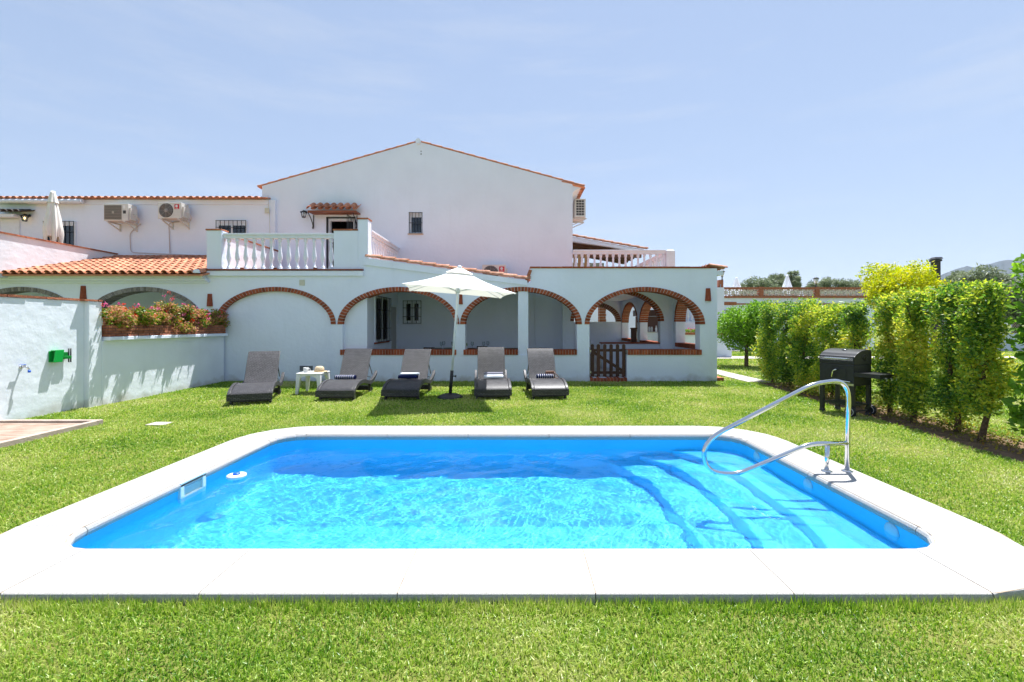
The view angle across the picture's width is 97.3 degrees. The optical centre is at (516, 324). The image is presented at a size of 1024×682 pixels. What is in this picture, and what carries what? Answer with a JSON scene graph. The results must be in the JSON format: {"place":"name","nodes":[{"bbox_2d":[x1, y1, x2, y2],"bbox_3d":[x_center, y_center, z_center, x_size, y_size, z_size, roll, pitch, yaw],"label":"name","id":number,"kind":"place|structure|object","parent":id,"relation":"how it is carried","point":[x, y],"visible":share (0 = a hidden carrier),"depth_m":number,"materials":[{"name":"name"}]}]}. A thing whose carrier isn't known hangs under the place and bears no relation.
{"place":"outdoors","nodes":[
{"label":"outdoors","id":0,"kind":"place"},
{"bbox_2d":[0,325,1023,681],"bbox_3d":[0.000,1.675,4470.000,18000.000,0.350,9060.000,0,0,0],"label":"ground","id":1,"kind":"structure","parent":0,"point":[554,647],"depth_m":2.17,"materials":[{"name":"plant"}]},
{"bbox_2d":[0,419,102,447],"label":"shower tray","id":2,"kind":"object","parent":1,"relation":"on","point":[14,431],"visible":0.67,"depth_m":6.39,"materials":[{"name":"beige tile"}]},
{"bbox_2d":[0,294,227,419],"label":"garden wall","id":3,"kind":"structure","parent":1,"relation":"on","point":[110,364],"depth_m":8.08,"materials":[{"name":"paint"}]},
{"bbox_2d":[19,364,30,372],"bbox_3d":[-7.715,0.691,7.052,0.103,0.132,0.135,0,0,27],"label":"garden tap","id":4,"kind":"object","parent":3,"relation":"attached to","point":[23,366],"visible":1,"depth_m":7.05,"materials":[{"name":"silver metal"}]},
{"bbox_2d":[49,348,71,362],"bbox_3d":[-7.715,0.530,7.628,0.088,0.236,0.335,0,0,0],"label":"hose hanger","id":5,"kind":"object","parent":3,"relation":"attached to","point":[55,356],"visible":1,"depth_m":7.56,"materials":[{"name":"green plastic"}]},
{"bbox_2d":[101,302,163,328],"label":"geranium bush","id":6,"kind":"object","parent":3,"relation":"on","point":[123,316],"visible":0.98,"depth_m":8.73,"materials":[{"name":"green plant"}]},
{"bbox_2d":[150,292,198,333],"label":"geranium bush","id":7,"kind":"object","parent":3,"relation":"on","point":[169,311],"visible":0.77,"depth_m":10.01,"materials":[{"name":"green plant"}]},
{"bbox_2d":[181,303,209,327],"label":"geranium bush","id":8,"kind":"object","parent":3,"relation":"on","point":[198,315],"visible":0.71,"depth_m":10.76,"materials":[{"name":"green plant"}]},
{"bbox_2d":[204,305,230,327],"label":"geranium bush","id":9,"kind":"object","parent":3,"relation":"on","point":[215,317],"visible":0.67,"depth_m":11.44,"materials":[{"name":"green plant"}]},
{"bbox_2d":[145,422,171,425],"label":"stone slab","id":10,"kind":"structure","parent":1,"relation":"on","point":[157,423],"depth_m":6.72,"materials":[{"name":"white stone"}]},
{"bbox_2d":[226,351,284,404],"bbox_3d":[-5.238,1.040,9.124,0.744,0.919,1.654,0,0,-20],"label":"sun lounger","id":11,"kind":"object","parent":1,"relation":"on","point":[260,382],"visible":0.99,"depth_m":9.37,"materials":[{"name":"grey plastic"}]},
{"bbox_2d":[295,371,329,394],"bbox_3d":[-4.450,1.270,9.850,0.541,0.460,0.541,0,0,0],"label":"side table","id":12,"kind":"object","parent":1,"relation":"on","point":[309,374],"visible":0.81,"depth_m":9.61,"materials":[{"name":"white plastic"}]},
{"bbox_2d":[303,367,309,372],"bbox_3d":[-4.559,0.987,9.753,0.138,0.104,0.112,0,0,33],"label":"mug","id":13,"kind":"object","parent":12,"relation":"on","point":[305,369],"visible":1,"depth_m":9.73,"materials":[{"name":"white ceramic"}]},
{"bbox_2d":[311,366,327,372],"bbox_3d":[-4.330,0.978,9.880,0.340,0.120,0.340,0,0,0],"label":"straw hat","id":14,"kind":"object","parent":12,"relation":"on","point":[318,369],"visible":1,"depth_m":9.81,"materials":[{"name":"beige wicker"}]},
{"bbox_2d":[315,349,376,400],"bbox_3d":[-3.568,1.024,9.572,0.744,0.951,1.654,0,0,-2],"label":"sun lounger","id":15,"kind":"object","parent":1,"relation":"on","point":[356,362],"visible":0.92,"depth_m":9.87,"materials":[{"name":"grey wicker"}]},
{"bbox_2d":[334,375,356,378],"bbox_3d":[-3.583,1.103,9.419,0.430,0.094,0.159,0,0,1],"label":"rolled towel","id":16,"kind":"object","parent":15,"relation":"on","point":[345,376],"visible":1,"depth_m":9.35,"materials":[{"name":"fabric"}]},
{"bbox_2d":[0,138,727,381],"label":"house","id":17,"kind":"structure","parent":1,"relation":"on","point":[272,269],"depth_m":14.30,"materials":[{"name":"paint"}]},
{"bbox_2d":[0,219,19,234],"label":"shutter door","id":18,"kind":"structure","parent":17,"relation":"in","point":[12,226],"depth_m":14.86,"materials":[{"name":"white paint"}]},
{"bbox_2d":[19,214,30,221],"bbox_3d":[-16.095,-3.505,14.765,0.222,0.270,0.276,0,0,23],"label":"wall lantern","id":19,"kind":"object","parent":17,"relation":"attached to","point":[26,215],"depth_m":14.74,"materials":[{"name":"black metal"}]},
{"bbox_2d":[42,191,63,242],"bbox_3d":[-13.918,-2.721,13.503,0.467,2.541,0.457,0,0,0],"label":"folded parasol","id":20,"kind":"object","parent":17,"relation":"on","point":[52,228],"visible":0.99,"depth_m":13.40,"materials":[{"name":"beige fabric"}]},
{"bbox_2d":[43,221,76,245],"bbox_3d":[-15.069,-2.725,14.856,1.016,1.350,0.118,0,0,0],"label":"window","id":21,"kind":"structure","parent":17,"relation":"in","point":[70,227],"depth_m":14.90,"materials":[{"name":"white paint"}]},
{"bbox_2d":[79,286,86,298],"bbox_3d":[-11.366,-0.838,11.781,0.167,0.344,0.075,0,0,0],"label":"wall sconce","id":22,"kind":"object","parent":17,"relation":"attached to","point":[83,295],"depth_m":11.77,"materials":[{"name":"ceramic"}]},
{"bbox_2d":[104,204,187,254],"bbox_3d":[-11.730,-3.063,14.650,2.994,1.609,0.500,0,0,0],"label":"air conditioner","id":23,"kind":"object","parent":17,"relation":"attached to","point":[116,214],"visible":0.97,"depth_m":14.42,"materials":[{"name":"grey"}]},
{"bbox_2d":[158,202,191,251],"bbox_3d":[-11.049,-3.129,14.650,0.899,1.555,0.500,0,0,0],"label":"air conditioner","id":24,"kind":"object","parent":17,"relation":"attached to","point":[170,212],"visible":1,"depth_m":14.42,"materials":[{"name":"grey"}]},
{"bbox_2d":[207,294,212,305],"bbox_3d":[-8.051,-0.637,11.783,0.156,0.328,0.070,0,0,0],"label":"wall sconce","id":25,"kind":"object","parent":17,"relation":"attached to","point":[209,300],"depth_m":11.77,"materials":[{"name":"ceramic"}]},
{"bbox_2d":[215,220,247,232],"bbox_3d":[-9.402,-2.838,14.856,1.000,1.177,0.118,0,0,0],"label":"window","id":26,"kind":"structure","parent":17,"relation":"in","point":[233,226],"depth_m":14.87,"materials":[{"name":"white paint"}]},
{"bbox_2d":[300,210,306,217],"bbox_3d":[-7.012,-3.651,14.865,0.222,0.270,0.276,0,0,22],"label":"wall lantern","id":27,"kind":"object","parent":17,"relation":"attached to","point":[303,211],"depth_m":14.82,"materials":[{"name":"black metal"}]},
{"bbox_2d":[326,214,355,268],"bbox_3d":[-5.857,-2.501,14.790,0.968,2.143,0.820,0,0,0],"label":"door","id":28,"kind":"structure","parent":17,"relation":"in","point":[328,221],"depth_m":15.02,"materials":[{"name":"black metal"}]},
{"bbox_2d":[374,296,390,343],"bbox_3d":[-3.938,-0.127,13.200,0.163,1.345,1.360,0,0,0],"label":"window","id":29,"kind":"structure","parent":17,"relation":"in","point":[376,341],"depth_m":13.05,"materials":[{"name":"white paint"}]},
{"bbox_2d":[390,304,396,348],"bbox_3d":[-3.950,0.385,14.420,0.040,2.030,0.740,0,0,0],"label":"porch door","id":30,"kind":"structure","parent":17,"relation":"in","point":[393,308],"depth_m":14.40,"materials":[{"name":"white paint"}]},
{"bbox_2d":[402,300,422,324],"bbox_3d":[-3.470,-0.387,14.973,0.674,0.809,0.153,0,0,0],"label":"window","id":31,"kind":"structure","parent":17,"relation":"in","point":[412,310],"depth_m":14.97,"materials":[{"name":"black glass"}]},
{"bbox_2d":[408,212,422,234],"bbox_3d":[-3.372,-3.359,15.060,0.517,0.754,0.220,0,0,0],"label":"window","id":32,"kind":"structure","parent":17,"relation":"in","point":[416,218],"depth_m":15.12,"materials":[{"name":"white paint"}]},
{"bbox_2d":[459,294,462,303],"bbox_3d":[-1.472,-0.682,11.794,0.108,0.312,0.048,0,0,0],"label":"wall sconce","id":33,"kind":"object","parent":17,"relation":"attached to","point":[460,299],"depth_m":11.78,"materials":[{"name":"ceramic"}]},
{"bbox_2d":[482,265,507,277],"bbox_3d":[-0.663,-1.511,14.740,0.915,0.827,0.520,0,0,0],"label":"air conditioner","id":34,"kind":"object","parent":17,"relation":"attached to","point":[496,268],"visible":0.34,"depth_m":14.50,"materials":[{"name":"grey metal"}]},
{"bbox_2d":[578,255,580,266],"bbox_3d":[2.474,-2.072,17.520,0.207,1.264,0.040,0,0,0],"label":"bamboo screen","id":35,"kind":"object","parent":17,"relation":"on","point":[579,260],"visible":0.21,"depth_m":17.50,"materials":[{"name":"brown wood"}]},
{"bbox_2d":[573,199,586,227],"bbox_3d":[2.174,-3.981,16.423,0.639,0.968,0.854,0,0,0],"label":"air conditioner","id":36,"kind":"object","parent":17,"relation":"attached to","point":[579,210],"visible":0.94,"depth_m":16.00,"materials":[{"name":"grey"}]},
{"bbox_2d":[584,255,586,265],"bbox_3d":[2.704,-2.072,17.520,0.159,1.264,0.040,0,0,0],"label":"bamboo screen","id":37,"kind":"object","parent":17,"relation":"on","point":[585,260],"visible":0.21,"depth_m":17.50,"materials":[{"name":"brown wood"}]},
{"bbox_2d":[589,344,624,375],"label":"wooden gate","id":38,"kind":"structure","parent":17,"relation":"attached to","point":[604,350],"depth_m":11.89,"materials":[{"name":"brown wood"}]},
{"bbox_2d":[630,328,636,341],"bbox_3d":[4.420,0.762,17.050,0.220,1.276,0.240,0,0,0],"label":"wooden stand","id":39,"kind":"object","parent":17,"relation":"on","point":[633,334],"visible":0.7,"depth_m":16.95,"materials":[{"name":"brown wood"}]},
{"bbox_2d":[705,288,710,300],"bbox_3d":[5.013,-0.779,11.782,0.161,0.333,0.072,0,0,0],"label":"wall sconce","id":40,"kind":"object","parent":17,"relation":"attached to","point":[708,295],"depth_m":11.77,"materials":[{"name":"ceramic"}]},
{"bbox_2d":[381,349,434,399],"bbox_3d":[-2.286,1.032,9.673,0.744,0.936,1.654,0,0,1],"label":"sun lounger","id":41,"kind":"object","parent":1,"relation":"on","point":[415,360],"visible":0.91,"depth_m":9.95,"materials":[{"name":"grey wicker"}]},
{"bbox_2d":[398,375,417,378],"bbox_3d":[-2.289,1.106,9.480,0.410,0.084,0.141,0,0,1],"label":"rolled towel","id":42,"kind":"object","parent":41,"relation":"on","point":[407,376],"visible":1,"depth_m":9.43,"materials":[{"name":"blue fabric"}]},
{"bbox_2d":[400,372,419,374],"bbox_3d":[-2.268,1.048,9.560,0.400,0.055,0.115,0,0,1],"label":"rolled towel","id":43,"kind":"object","parent":42,"relation":"on","point":[404,373],"visible":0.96,"depth_m":9.51,"materials":[{"name":"white fabric"}]},
{"bbox_2d":[401,265,514,399],"bbox_3d":[-1.208,0.148,9.200,2.075,2.704,2.082,0,0,-10],"label":"parasol","id":44,"kind":"object","parent":1,"relation":"on","point":[458,280],"visible":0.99,"depth_m":9.01,"materials":[{"name":"white fabric"}]},
{"bbox_2d":[474,347,511,398],"bbox_3d":[-0.541,1.009,9.710,0.744,0.982,1.654,0,0,-5],"label":"sun lounger","id":45,"kind":"object","parent":1,"relation":"on","point":[491,359],"visible":1,"depth_m":9.98,"materials":[{"name":"grey wicker"}]},
{"bbox_2d":[484,375,502,378],"bbox_3d":[-0.492,1.102,9.500,0.410,0.088,0.149,0,0,-5],"label":"rolled towel","id":46,"kind":"object","parent":45,"relation":"on","point":[493,376],"visible":1,"depth_m":9.44,"materials":[{"name":"white fabric"}]},
{"bbox_2d":[484,372,502,374],"bbox_3d":[-0.499,1.040,9.580,0.410,0.055,0.115,0,0,-5],"label":"rolled towel","id":47,"kind":"object","parent":46,"relation":"on","point":[492,373],"visible":1,"depth_m":9.54,"materials":[{"name":"white fabric"}]},
{"bbox_2d":[0,426,1023,604],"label":"swimming pool","id":48,"kind":"structure","parent":1,"relation":"in","point":[951,557],"depth_m":2.74,"materials":[{"name":"concrete"}]},
{"bbox_2d":[83,444,919,548],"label":"water","id":49,"kind":"structure","parent":48,"relation":"in","point":[464,496],"depth_m":3.95,"materials":[{"name":"blue liquid"}]},
{"bbox_2d":[226,472,246,480],"bbox_3d":[-2.900,1.583,4.660,0.184,0.100,0.184,0,0,0],"label":"chlorine float","id":50,"kind":"object","parent":49,"relation":"on","point":[234,476],"visible":0.91,"depth_m":4.61,"materials":[{"name":"white plastic"}]},
{"bbox_2d":[702,379,852,475],"bbox_3d":[2.552,1.011,4.420,1.474,0.953,0.100,0,0,0],"label":"pool handrail","id":51,"kind":"object","parent":48,"relation":"on","point":[828,444],"visible":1,"depth_m":4.40,"materials":[{"name":"silver metal"}]},
{"bbox_2d":[0,590,1023,616],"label":"grass tufts","id":52,"kind":"object","parent":1,"relation":"on","point":[932,606],"visible":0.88,"depth_m":2.36,"materials":[{"name":"green plant"}]},
{"bbox_2d":[523,348,568,398],"bbox_3d":[0.596,1.028,9.760,0.744,0.943,1.654,0,0,-5],"label":"sun lounger","id":53,"kind":"object","parent":1,"relation":"on","point":[541,360],"visible":0.96,"depth_m":10.03,"materials":[{"name":"grey plastic"}]},
{"bbox_2d":[536,374,552,377],"bbox_3d":[0.590,1.103,9.606,0.370,0.094,0.159,0,0,-5],"label":"rolled towel","id":54,"kind":"object","parent":53,"relation":"on","point":[544,375],"visible":1,"depth_m":9.54,"materials":[{"name":"blue fabric"}]},
{"bbox_2d":[545,371,558,377],"bbox_3d":[0.764,1.096,9.844,0.330,0.158,0.126,0,0,9],"label":"shoulder bag","id":55,"kind":"object","parent":53,"relation":"on","point":[550,372],"visible":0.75,"depth_m":9.82,"materials":[{"name":"beige leather"}]},
{"bbox_2d":[598,307,605,321],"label":"brick column","id":56,"kind":"structure","parent":1,"relation":"on","point":[601,314],"depth_m":24.50,"materials":[{"name":"orange brick"}]},
{"bbox_2d":[574,307,653,337],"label":"white wall","id":57,"kind":"structure","parent":1,"relation":"on","point":[610,317],"depth_m":27.00,"materials":[{"name":"paint"}]},
{"bbox_2d":[633,307,657,340],"bbox_3d":[6.986,0.054,22.625,2.128,2.892,1.350,0,0,0],"label":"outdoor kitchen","id":58,"kind":"object","parent":1,"relation":"on","point":[653,323],"visible":0.02,"depth_m":22.50,"materials":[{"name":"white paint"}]},
{"bbox_2d":[685,287,731,356],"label":"wall","id":59,"kind":"structure","parent":1,"relation":"on","point":[722,351],"depth_m":21.35,"materials":[{"name":"paint"}]},
{"bbox_2d":[685,328,694,332],"bbox_3d":[7.837,0.268,20.732,0.980,0.275,0.427,0,0,0],"label":"geranium pot row","id":60,"kind":"object","parent":59,"relation":"on","point":[689,330],"visible":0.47,"depth_m":20.73,"materials":[{"name":"green plant"}]},
{"bbox_2d":[717,299,766,366],"bbox_3d":[8.104,0.329,15.979,2.111,2.443,2.125,0,0,13],"label":"citrus tree","id":61,"kind":"object","parent":1,"relation":"on","point":[735,326],"visible":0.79,"depth_m":15.71,"materials":[{"name":"green plant"}]},
{"bbox_2d":[741,275,780,295],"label":"olive tree","id":62,"kind":"object","parent":1,"relation":"on","point":[762,282],"visible":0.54,"depth_m":45.40,"materials":[{"name":"green plant"}]},
{"bbox_2d":[768,273,786,295],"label":"olive tree","id":63,"kind":"object","parent":1,"relation":"on","point":[780,276],"visible":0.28,"depth_m":47.41,"materials":[{"name":"green plant"}]},
{"bbox_2d":[782,270,801,295],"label":"olive tree","id":64,"kind":"object","parent":1,"relation":"on","point":[795,280],"visible":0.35,"depth_m":43.58,"materials":[{"name":"green plant"}]},
{"bbox_2d":[717,280,873,349],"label":"boundary wall","id":65,"kind":"structure","parent":1,"relation":"on","point":[730,301],"depth_m":26.60,"materials":[{"name":"paint"}]},
{"bbox_2d":[732,277,741,294],"bbox_3d":[14.138,-2.296,28.998,0.591,1.472,0.629,0,0,0],"label":"folded parasol","id":66,"kind":"object","parent":65,"relation":"on","point":[736,283],"visible":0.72,"depth_m":28.89,"materials":[{"name":"white fabric"}]},
{"bbox_2d":[782,275,792,293],"bbox_3d":[17.419,-2.375,28.972,0.613,1.630,0.613,0,0,0],"label":"folded parasol","id":67,"kind":"object","parent":65,"relation":"on","point":[787,283],"visible":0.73,"depth_m":28.88,"materials":[{"name":"white fabric"}]},
{"bbox_2d":[813,277,818,286],"bbox_3d":[17.706,-2.516,26.680,0.370,0.600,0.370,0,0,-22],"label":"pier lantern","id":68,"kind":"object","parent":65,"relation":"on","point":[815,279],"visible":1,"depth_m":26.61,"materials":[{"name":"black metal"}]},
{"bbox_2d":[803,276,840,295],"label":"olive tree","id":69,"kind":"object","parent":1,"relation":"on","point":[826,282],"visible":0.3,"depth_m":49.38,"materials":[{"name":"green plant"}]},
{"bbox_2d":[833,277,869,295],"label":"olive tree","id":70,"kind":"object","parent":1,"relation":"on","point":[851,283],"visible":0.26,"depth_m":49.46,"materials":[{"name":"green plant"}]},
{"bbox_2d":[819,348,896,416],"bbox_3d":[5.604,0.957,7.445,0.555,1.086,1.044,0,0,-21],"label":"barbecue","id":71,"kind":"object","parent":1,"relation":"on","point":[851,368],"visible":0.86,"depth_m":7.42,"materials":[{"name":"metal"}]},
{"bbox_2d":[826,367,845,378],"bbox_3d":[5.312,0.810,7.536,0.066,0.180,0.320,0,0,-21],"label":"door","id":72,"kind":"structure","parent":71,"relation":"in","point":[831,372],"depth_m":7.53,"materials":[{"name":"metal"}]},
{"bbox_2d":[760,382,1023,463],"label":"soil strip","id":73,"kind":"object","parent":1,"relation":"on","point":[940,433],"visible":0.34,"depth_m":6.18,"materials":[{"name":"brown soil"}]},
{"bbox_2d":[750,298,784,382],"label":"hedge shrub","id":74,"kind":"object","parent":73,"relation":"on","point":[765,355],"visible":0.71,"depth_m":11.52,"materials":[{"name":"green plant"}]},
{"bbox_2d":[767,297,811,386],"bbox_3d":[6.494,0.441,10.792,0.863,2.168,1.158,0,0,0],"label":"hedge shrub","id":75,"kind":"object","parent":73,"relation":"on","point":[786,372],"visible":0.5,"depth_m":10.74,"materials":[{"name":"green plant"}]},
{"bbox_2d":[781,294,826,392],"bbox_3d":[6.347,0.426,9.959,0.949,2.194,1.053,0,0,-34],"label":"hedge shrub","id":76,"kind":"object","parent":73,"relation":"on","point":[803,344],"visible":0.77,"depth_m":9.87,"materials":[{"name":"green plant"}]},
{"bbox_2d":[806,297,851,397],"bbox_3d":[6.343,0.492,9.019,0.872,2.064,1.120,0,0,0],"label":"hedge shrub","id":77,"kind":"object","parent":73,"relation":"on","point":[827,326],"visible":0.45,"depth_m":9.05,"materials":[{"name":"green plant"}]},
{"bbox_2d":[834,298,877,406],"bbox_3d":[6.194,0.517,8.268,0.655,2.031,0.666,0,0,0],"label":"hedge shrub","id":78,"kind":"object","parent":73,"relation":"on","point":[860,326],"visible":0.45,"depth_m":8.14,"materials":[{"name":"green plant"}]},
{"bbox_2d":[860,290,907,413],"bbox_3d":[6.181,0.473,7.468,0.693,2.097,0.630,0,0,0],"label":"hedge shrub","id":79,"kind":"object","parent":73,"relation":"on","point":[887,392],"visible":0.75,"depth_m":7.43,"materials":[{"name":"green plant"}]},
{"bbox_2d":[760,380,1023,456],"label":"undergrowth","id":80,"kind":"object","parent":73,"relation":"on","point":[967,430],"visible":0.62,"depth_m":6.34,"materials":[{"name":"plant"}]},
{"bbox_2d":[887,282,943,422],"bbox_3d":[6.064,0.437,6.858,0.662,2.176,0.656,0,0,0],"label":"hedge shrub","id":81,"kind":"object","parent":73,"relation":"on","point":[916,333],"visible":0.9,"depth_m":6.78,"materials":[{"name":"green plant"}]},
{"bbox_2d":[918,279,979,432],"bbox_3d":[6.075,0.427,6.256,0.671,2.212,0.671,0,0,0],"label":"hedge shrub","id":82,"kind":"object","parent":73,"relation":"on","point":[943,355],"visible":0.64,"depth_m":6.24,"materials":[{"name":"green plant"}]},
{"bbox_2d":[941,277,1021,441],"bbox_3d":[5.926,0.460,5.711,0.667,2.140,0.656,0,0,0],"label":"hedge shrub","id":83,"kind":"object","parent":73,"relation":"on","point":[984,394],"visible":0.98,"depth_m":5.64,"materials":[{"name":"green plant"}]},
{"bbox_2d":[1001,253,1023,434],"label":"broadleaf shrub","id":84,"kind":"object","parent":73,"relation":"on","point":[1014,413],"visible":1,"depth_m":5.36,"materials":[{"name":"green plant"}]},
{"bbox_2d":[854,259,950,373],"bbox_3d":[11.554,-0.202,13.433,2.356,3.508,2.456,0,0,43],"label":"golden tree","id":85,"kind":"object","parent":1,"relation":"on","point":[886,278],"visible":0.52,"depth_m":13.13,"materials":[{"name":"yellow plant"}]},
{"bbox_2d":[929,257,942,350],"bbox_3d":[20.450,-0.890,22.000,0.420,4.780,0.400,0,0,0],"label":"chimney stack","id":86,"kind":"object","parent":1,"relation":"on","point":[937,261],"visible":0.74,"depth_m":21.87,"materials":[{"name":"black metal"}]},
{"bbox_2d":[942,270,966,307],"bbox_3d":[32.913,-1.291,34.084,2.604,5.692,2.260,0,0,0],"label":"olive tree","id":87,"kind":"object","parent":1,"relation":"on","point":[950,277],"visible":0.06,"depth_m":33.79,"materials":[{"name":"green plant"}]},
{"bbox_2d":[928,322,1023,350],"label":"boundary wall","id":88,"kind":"structure","parent":1,"relation":"on","point":[1008,346],"depth_m":25.40,"materials":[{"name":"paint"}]},
{"bbox_2d":[951,262,1021,289],"bbox_3d":[31.249,-1.304,30.020,3.909,5.716,3.606,0,0,43],"label":"olive tree","id":89,"kind":"object","parent":1,"relation":"on","point":[983,276],"visible":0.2,"depth_m":29.79,"materials":[{"name":"green plant"}]},
{"bbox_2d":[994,281,1023,332],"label":"olive tree","id":90,"kind":"object","parent":1,"relation":"on","point":[1014,314],"visible":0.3,"depth_m":25.59,"materials":[{"name":"green plant"}]},
{"bbox_2d":[0,0,1023,295],"label":"sky","id":91,"kind":"structure","parent":0,"point":[820,139],"materials":[{"name":"blue"}]},
{"bbox_2d":[717,370,769,381],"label":"garden path","id":92,"kind":"structure","parent":0,"point":[736,376],"depth_m":12.54,"materials":[{"name":"white concrete"}]},
{"bbox_2d":[810,301,845,352],"bbox_3d":[10.205,0.356,15.024,1.542,2.288,1.951,0,0,0],"label":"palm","id":93,"kind":"object","parent":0,"point":[827,316],"visible":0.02,"depth_m":14.88,"materials":[{"name":"green plant"}]},
{"bbox_2d":[717,350,1014,358],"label":"paved path","id":94,"kind":"structure","parent":0,"point":[742,357],"depth_m":20.15,"materials":[{"name":"stone"}]},
{"bbox_2d":[860,260,1023,324],"bbox_3d":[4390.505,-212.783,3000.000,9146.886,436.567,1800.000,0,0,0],"label":"hills","id":95,"kind":"structure","parent":0,"point":[1004,264],"depth_m":2930.35,"materials":[{"name":"green plant"}]}
]}

